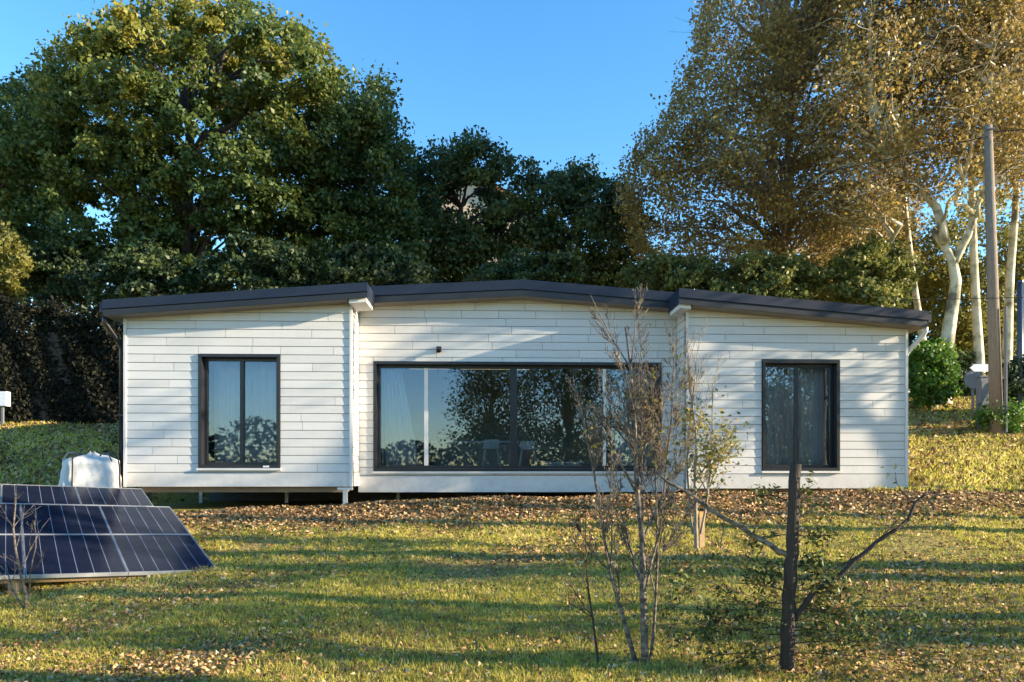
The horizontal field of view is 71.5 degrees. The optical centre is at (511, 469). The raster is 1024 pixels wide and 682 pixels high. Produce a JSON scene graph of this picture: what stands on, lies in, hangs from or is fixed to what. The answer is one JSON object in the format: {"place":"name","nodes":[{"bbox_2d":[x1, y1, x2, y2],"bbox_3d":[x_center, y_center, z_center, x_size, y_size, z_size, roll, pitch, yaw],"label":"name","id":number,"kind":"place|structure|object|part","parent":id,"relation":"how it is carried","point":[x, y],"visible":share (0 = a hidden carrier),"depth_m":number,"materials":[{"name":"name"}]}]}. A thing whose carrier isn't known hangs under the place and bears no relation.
{"place":"outdoors","nodes":[
{"label":"outdoors","id":0,"kind":"place"},
{"bbox_2d":[0,375,1023,681],"bbox_3d":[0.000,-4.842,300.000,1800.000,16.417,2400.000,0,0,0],"label":"ground","id":1,"kind":"structure","parent":0,"point":[188,503],"depth_m":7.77,"materials":[{"name":"green plant"}]},
{"bbox_2d":[0,391,10,425],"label":"meter box","id":2,"kind":"object","parent":1,"relation":"on","point":[5,398],"visible":0.88,"depth_m":19.47,"materials":[{"name":"grey plastic"}]},
{"bbox_2d":[0,220,37,301],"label":"yellow shrub","id":3,"kind":"object","parent":1,"relation":"on","point":[16,262],"visible":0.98,"depth_m":23.34,"materials":[{"name":"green plant"}]},
{"bbox_2d":[0,474,50,609],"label":"thin sapling","id":4,"kind":"object","parent":1,"relation":"on","point":[25,607],"visible":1,"depth_m":6.68,"materials":[{"name":"brown plant"}]},
{"bbox_2d":[0,61,80,326],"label":"oak tree","id":5,"kind":"object","parent":1,"relation":"on","point":[21,175],"visible":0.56,"depth_m":25.71,"materials":[{"name":"green plant"}]},
{"bbox_2d":[22,231,107,327],"bbox_3d":[-15.764,-5.201,25.235,2.716,5.976,4.061,0,0,-40],"label":"dark shrub","id":6,"kind":"object","parent":1,"relation":"on","point":[56,262],"visible":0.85,"depth_m":24.27,"materials":[{"name":"green plant"}]},
{"bbox_2d":[0,288,165,424],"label":"hedge","id":7,"kind":"object","parent":1,"relation":"on","point":[59,373],"visible":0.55,"depth_m":20.04,"materials":[{"name":"green plant"}]},
{"bbox_2d":[0,485,165,594],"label":"panel rack","id":8,"kind":"object","parent":1,"relation":"on","point":[17,585],"visible":0.11,"depth_m":7.48,"materials":[{"name":"grey metal"}]},
{"bbox_2d":[0,503,22,533],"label":"solar panel","id":9,"kind":"object","parent":8,"relation":"attached to","point":[5,525],"visible":0.72,"depth_m":9.04,"materials":[{"name":"blue glass"}]},
{"bbox_2d":[0,534,24,578],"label":"solar panel","id":10,"kind":"object","parent":8,"relation":"attached to","point":[7,545],"visible":0.9,"depth_m":7.76,"materials":[{"name":"blue glass"}]},
{"bbox_2d":[1,484,80,504],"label":"solar panel","id":11,"kind":"object","parent":8,"relation":"attached to","point":[40,494],"visible":0.86,"depth_m":10.36,"materials":[{"name":"blue glass"}]},
{"bbox_2d":[21,503,110,533],"bbox_3d":[-5.915,0.657,9.403,0.930,0.041,1.542,4,9,-36],"label":"solar panel","id":12,"kind":"object","parent":8,"relation":"attached to","point":[75,519],"visible":0.79,"depth_m":9.37,"materials":[{"name":"blue glass"}]},
{"bbox_2d":[23,534,127,578],"bbox_3d":[-5.037,0.965,8.166,0.930,0.039,1.542,4,9,-36],"label":"solar panel","id":13,"kind":"object","parent":8,"relation":"attached to","point":[81,555],"visible":0.91,"depth_m":8.06,"materials":[{"name":"blue glass"}]},
{"bbox_2d":[75,486,152,505],"bbox_3d":[-6.119,0.420,10.925,0.930,0.039,1.203,4,9,-36],"label":"solar panel","id":14,"kind":"object","parent":8,"relation":"attached to","point":[99,496],"visible":0.79,"depth_m":10.91,"materials":[{"name":"blue glass"}]},
{"bbox_2d":[100,505,189,533],"bbox_3d":[-5.159,0.707,9.952,0.930,0.039,1.542,4,9,-36],"label":"solar panel","id":15,"kind":"object","parent":8,"relation":"attached to","point":[142,519],"visible":0.81,"depth_m":9.91,"materials":[{"name":"blue glass"}]},
{"bbox_2d":[112,534,213,575],"bbox_3d":[-4.281,1.015,8.715,0.930,0.041,1.542,4,9,-36],"label":"solar panel","id":16,"kind":"object","parent":8,"relation":"attached to","point":[148,554],"visible":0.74,"depth_m":8.64,"materials":[{"name":"blue glass"}]},
{"bbox_2d":[58,451,122,487],"bbox_3d":[-7.212,0.238,12.214,0.943,1.141,0.938,0,0,-20],"label":"bulk bag","id":17,"kind":"object","parent":1,"relation":"on","point":[91,469],"visible":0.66,"depth_m":11.88,"materials":[{"name":"white fabric"}]},
{"bbox_2d":[60,236,208,305],"bbox_3d":[-12.030,-4.709,23.027,4.782,5.909,3.191,0,0,0],"label":"dark shrub","id":18,"kind":"object","parent":1,"relation":"on","point":[137,275],"visible":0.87,"depth_m":22.25,"materials":[{"name":"green plant"}]},
{"bbox_2d":[20,0,358,277],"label":"oak tree","id":19,"kind":"object","parent":1,"relation":"on","point":[120,159],"visible":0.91,"depth_m":24.56,"materials":[{"name":"green plant"}]},
{"bbox_2d":[182,227,324,292],"bbox_3d":[-8.464,-4.768,23.147,4.953,5.978,3.220,0,0,0],"label":"dark shrub","id":20,"kind":"object","parent":1,"relation":"on","point":[248,262],"visible":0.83,"depth_m":22.26,"materials":[{"name":"green plant"}]},
{"bbox_2d":[274,59,436,284],"bbox_3d":[-5.992,-9.140,26.968,6.393,13.241,6.750,0,0,0],"label":"oak tree","id":21,"kind":"object","parent":1,"relation":"on","point":[365,155],"visible":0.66,"depth_m":25.52,"materials":[{"name":"green plant"}]},
{"bbox_2d":[313,240,443,285],"bbox_3d":[-4.398,-4.771,23.477,4.182,5.732,3.171,0,0,0],"label":"dark shrub","id":22,"kind":"object","parent":1,"relation":"on","point":[358,261],"visible":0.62,"depth_m":22.73,"materials":[{"name":"green plant"}]},
{"bbox_2d":[397,124,524,282],"bbox_3d":[-2.328,-8.878,29.917,5.968,11.714,5.574,0,0,0],"label":"holly oak","id":23,"kind":"object","parent":1,"relation":"on","point":[465,243],"visible":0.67,"depth_m":28.73,"materials":[{"name":"green plant"}]},
{"bbox_2d":[442,181,529,369],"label":"distant house","id":24,"kind":"structure","parent":1,"relation":"on","point":[470,190],"depth_m":39.50,"materials":[{"name":"ceramic"}]},
{"bbox_2d":[0,394,1023,681],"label":"fallen leaves","id":25,"kind":"object","parent":1,"relation":"on","point":[292,514],"visible":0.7,"depth_m":8.24,"materials":[{"name":"brown plant"}]},
{"bbox_2d":[99,279,930,504],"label":"modular house","id":26,"kind":"structure","parent":1,"relation":"on","point":[332,350],"depth_m":12.91,"materials":[{"name":"wood"}]},
{"bbox_2d":[196,354,280,469],"bbox_3d":[-4.799,-1.016,12.587,1.460,2.046,0.250,0,0,-2],"label":"window","id":27,"kind":"structure","parent":26,"relation":"in","point":[203,359],"depth_m":12.57,"materials":[{"name":"black metal"}]},
{"bbox_2d":[214,362,275,461],"bbox_3d":[-4.811,-0.990,12.990,1.243,1.980,0.123,0,0,-2],"label":"curtain","id":28,"kind":"object","parent":26,"relation":"hanging from","point":[260,411],"visible":0.66,"depth_m":12.99,"materials":[{"name":"fabric"}]},
{"bbox_2d":[382,368,419,465],"bbox_3d":[-2.130,-0.990,13.706,0.754,1.981,0.122,0,0,-2],"label":"curtain","id":29,"kind":"object","parent":26,"relation":"hanging from","point":[399,446],"visible":0.89,"depth_m":13.69,"materials":[{"name":"fabric"}]},
{"bbox_2d":[436,346,440,352],"bbox_3d":[-1.372,-2.254,13.305,0.090,0.132,0.152,0,0,-2],"label":"wall lamp","id":30,"kind":"object","parent":26,"relation":"attached to","point":[438,349],"visible":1,"depth_m":13.28,"materials":[{"name":"black metal"}]},
{"bbox_2d":[431,441,518,465],"bbox_3d":[-0.804,-0.196,15.674,1.900,0.862,0.680,0,0,-2],"label":"kitchen counter","id":31,"kind":"object","parent":26,"relation":"on","point":[458,453],"visible":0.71,"depth_m":15.37,"materials":[{"name":"white wood"}]},
{"bbox_2d":[482,439,500,465],"bbox_3d":[-0.421,-0.193,14.436,0.498,0.864,0.444,0,0,-2],"label":"bar stool","id":32,"kind":"object","parent":26,"relation":"on","point":[490,443],"visible":0.7,"depth_m":14.57,"materials":[{"name":"wood"}]},
{"bbox_2d":[372,361,661,473],"bbox_3d":[0.122,-0.986,13.510,5.480,2.106,0.250,0,0,-2],"label":"window","id":33,"kind":"structure","parent":26,"relation":"in","point":[513,366],"depth_m":13.49,"materials":[{"name":"black metal"}]},
{"bbox_2d":[518,441,536,465],"bbox_3d":[0.333,-0.193,15.213,0.498,0.864,0.444,0,0,-2],"label":"chair","id":34,"kind":"object","parent":26,"relation":"on","point":[527,445],"visible":0.71,"depth_m":15.35,"materials":[{"name":"white wood"}]},
{"bbox_2d":[542,462,583,465],"bbox_3d":[1.038,0.035,14.487,0.800,0.400,0.500,0,0,-2],"label":"table","id":35,"kind":"object","parent":26,"relation":"on","point":[563,463],"visible":0.23,"depth_m":14.25,"materials":[{"name":"white wood"}]},
{"bbox_2d":[610,370,652,465],"bbox_3d":[2.328,-0.940,13.860,0.834,2.080,0.119,0,0,-2],"label":"curtain","id":36,"kind":"object","parent":26,"relation":"hanging from","point":[621,445],"visible":0.21,"depth_m":13.85,"materials":[{"name":"fabric"}]},
{"bbox_2d":[766,367,823,464],"bbox_3d":[5.214,-0.975,13.300,1.263,1.950,0.120,0,0,-2],"label":"curtain","id":37,"kind":"object","parent":26,"relation":"hanging from","point":[779,416],"visible":0.68,"depth_m":13.30,"materials":[{"name":"fabric"}]},
{"bbox_2d":[761,360,841,472],"bbox_3d":[5.225,-0.964,12.937,1.460,2.041,0.250,0,0,-2],"label":"window","id":38,"kind":"structure","parent":26,"relation":"in","point":[833,365],"depth_m":12.93,"materials":[{"name":"black metal"}]},
{"bbox_2d":[6,232,1023,369],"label":"distant wood","id":39,"kind":"object","parent":1,"relation":"on","point":[85,309],"visible":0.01,"depth_m":45.59,"materials":[{"name":"green plant"}]},
{"bbox_2d":[465,247,588,369],"bbox_3d":[0.519,-4.935,24.135,4.286,5.839,3.186,0,0,0],"label":"dark shrub","id":40,"kind":"object","parent":1,"relation":"on","point":[560,266],"visible":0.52,"depth_m":23.39,"materials":[{"name":"green plant"}]},
{"bbox_2d":[556,511,601,662],"bbox_3d":[0.460,0.835,4.863,0.324,1.138,0.314,0,0,0],"label":"thin sapling","id":41,"kind":"object","parent":1,"relation":"on","point":[582,602],"visible":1,"depth_m":4.91,"materials":[{"name":"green plant"}]},
{"bbox_2d":[494,153,666,369],"bbox_3d":[3.056,-8.771,30.697,7.753,11.106,7.092,0,0,0],"label":"holly oak","id":42,"kind":"object","parent":1,"relation":"on","point":[539,230],"visible":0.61,"depth_m":29.35,"materials":[{"name":"green plant"}]},
{"bbox_2d":[567,285,701,663],"bbox_3d":[0.894,0.038,5.206,0.992,2.845,0.832,0,0,0],"label":"birch sapling","id":43,"kind":"object","parent":1,"relation":"on","point":[637,395],"visible":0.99,"depth_m":5.08,"materials":[{"name":"brown plant"}]},
{"bbox_2d":[613,250,732,291],"bbox_3d":[5.539,-4.864,24.113,4.188,5.613,3.212,0,0,0],"label":"olive shrub","id":44,"kind":"object","parent":1,"relation":"on","point":[662,273],"visible":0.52,"depth_m":23.36,"materials":[{"name":"green plant"}]},
{"bbox_2d":[639,317,750,548],"bbox_3d":[2.261,-0.423,9.024,1.503,3.078,0.980,0,0,25],"label":"leafy sapling","id":45,"kind":"object","parent":1,"relation":"on","point":[689,417],"visible":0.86,"depth_m":8.96,"materials":[{"name":"green plant"}]},
{"bbox_2d":[699,511,704,548],"bbox_3d":[2.430,0.867,9.100,0.076,0.670,0.029,0,0,-12],"label":"marker stake","id":46,"kind":"object","parent":1,"relation":"on","point":[702,540],"visible":0.61,"depth_m":9.09,"materials":[{"name":"beige wood"}]},
{"bbox_2d":[707,248,837,300],"bbox_3d":[8.537,-4.666,23.427,4.441,5.544,3.056,0,0,0],"label":"olive shrub","id":47,"kind":"object","parent":1,"relation":"on","point":[789,276],"visible":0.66,"depth_m":22.88,"materials":[{"name":"green plant"}]},
{"bbox_2d":[609,0,939,301],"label":"poplar tree","id":48,"kind":"object","parent":1,"relation":"on","point":[790,51],"visible":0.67,"depth_m":25.34,"materials":[{"name":"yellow plant"}]},
{"bbox_2d":[651,460,963,681],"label":"topped tree","id":49,"kind":"object","parent":1,"relation":"on","point":[790,616],"visible":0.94,"depth_m":4.72,"materials":[{"name":"green plant"}]},
{"bbox_2d":[794,193,946,332],"bbox_3d":[15.694,-8.470,31.884,8.211,9.620,6.170,0,0,0],"label":"yellow tree","id":50,"kind":"object","parent":1,"relation":"on","point":[923,251],"visible":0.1,"depth_m":30.94,"materials":[{"name":"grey plant"}]},
{"bbox_2d":[823,232,927,308],"bbox_3d":[11.707,-4.770,23.157,2.992,5.796,3.580,0,0,34],"label":"olive shrub","id":51,"kind":"object","parent":1,"relation":"on","point":[867,273],"visible":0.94,"depth_m":22.44,"materials":[{"name":"green plant"}]},
{"bbox_2d":[822,0,980,340],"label":"plane tree","id":52,"kind":"object","parent":1,"relation":"on","point":[917,303],"visible":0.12,"depth_m":25.61,"materials":[{"name":"brown plant"}]},
{"bbox_2d":[786,0,1023,403],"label":"plane tree","id":53,"kind":"object","parent":1,"relation":"on","point":[1008,105],"visible":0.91,"depth_m":21.62,"materials":[{"name":"yellow plant"}]},
{"bbox_2d":[908,337,966,409],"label":"laurel bush","id":54,"kind":"object","parent":1,"relation":"on","point":[933,373],"visible":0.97,"depth_m":20.84,"materials":[{"name":"green plant"}]},
{"bbox_2d":[895,0,1023,393],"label":"plane tree","id":55,"kind":"object","parent":1,"relation":"on","point":[978,342],"visible":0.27,"depth_m":23.02,"materials":[{"name":"yellow plant"}]},
{"bbox_2d":[910,180,1023,374],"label":"yellow tree","id":56,"kind":"object","parent":1,"relation":"on","point":[963,338],"visible":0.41,"depth_m":29.95,"materials":[{"name":"grey plant"}]},
{"bbox_2d":[954,349,987,397],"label":"shrub","id":57,"kind":"object","parent":1,"relation":"on","point":[966,363],"visible":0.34,"depth_m":23.40,"materials":[{"name":"green plant"}]},
{"bbox_2d":[964,370,981,418],"bbox_3d":[12.808,-1.945,19.782,0.520,1.658,0.105,0,0,0],"label":"round sign","id":58,"kind":"object","parent":1,"relation":"on","point":[970,379],"visible":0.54,"depth_m":19.73,"materials":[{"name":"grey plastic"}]},
{"bbox_2d":[970,364,987,371],"bbox_3d":[12.683,-1.902,19.180,0.740,1.886,0.120,0,0,0],"label":"direction sign","id":59,"kind":"object","parent":1,"relation":"on","point":[979,367],"visible":0.24,"depth_m":19.12,"materials":[{"name":"white metal"}]},
{"bbox_2d":[975,376,988,429],"bbox_3d":[12.301,-1.659,18.600,0.250,1.590,0.230,0,0,0],"label":"utility cabinet","id":60,"kind":"object","parent":1,"relation":"on","point":[982,388],"visible":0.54,"depth_m":18.50,"materials":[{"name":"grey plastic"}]},
{"bbox_3d":[12.301,-1.739,18.495,0.170,1.150,0.007,0,0,0],"label":"cabinet door","id":61,"kind":"part","parent":60,"relation":"part of","materials":[{"name":"grey plastic"}]},
{"bbox_2d":[942,0,1023,384],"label":"plane tree","id":62,"kind":"object","parent":1,"relation":"on","point":[1010,273],"visible":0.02,"depth_m":24.39,"materials":[{"name":"white plant"}]},
{"bbox_2d":[983,124,1007,435],"bbox_3d":[12.191,-4.600,17.977,0.486,8.221,0.355,0,0,0],"label":"utility pole","id":63,"kind":"object","parent":1,"relation":"on","point":[994,356],"visible":0.86,"depth_m":17.90,"materials":[{"name":"brown wood"}]},
{"bbox_2d":[566,135,988,208],"bbox_3d":[6.891,-8.446,20.701,11.650,0.401,0.024,0,0,29],"label":"overhead cable","id":64,"kind":"object","parent":63,"relation":"attached to","point":[788,178],"visible":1,"depth_m":20.09,"materials":[{"name":"black rubber"}]},
{"bbox_2d":[903,297,1023,299],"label":"overhead cable","id":65,"kind":"object","parent":63,"relation":"attached to","point":[961,298],"visible":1,"depth_m":17.92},
{"bbox_2d":[993,129,1023,131],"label":"overhead cable","id":66,"kind":"object","parent":63,"relation":"attached to","point":[1008,130],"visible":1,"depth_m":17.76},
{"bbox_2d":[968,379,1023,434],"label":"shrub","id":67,"kind":"object","parent":1,"relation":"on","point":[1015,415],"visible":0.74,"depth_m":18.01,"materials":[{"name":"green plant"}]},
{"bbox_2d":[1002,352,1023,412],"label":"shrub","id":68,"kind":"object","parent":1,"relation":"on","point":[1013,377],"visible":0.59,"depth_m":19.33,"materials":[{"name":"green plant"}]},
{"bbox_2d":[1016,280,1023,413],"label":"steel post","id":69,"kind":"object","parent":1,"relation":"on","point":[1019,322],"visible":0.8,"depth_m":19.34,"materials":[{"name":"grey metal"}]},
{"bbox_2d":[0,0,1023,338],"label":"sky","id":70,"kind":"structure","parent":0,"point":[558,80],"materials":[{"name":"blue"}]}
]}

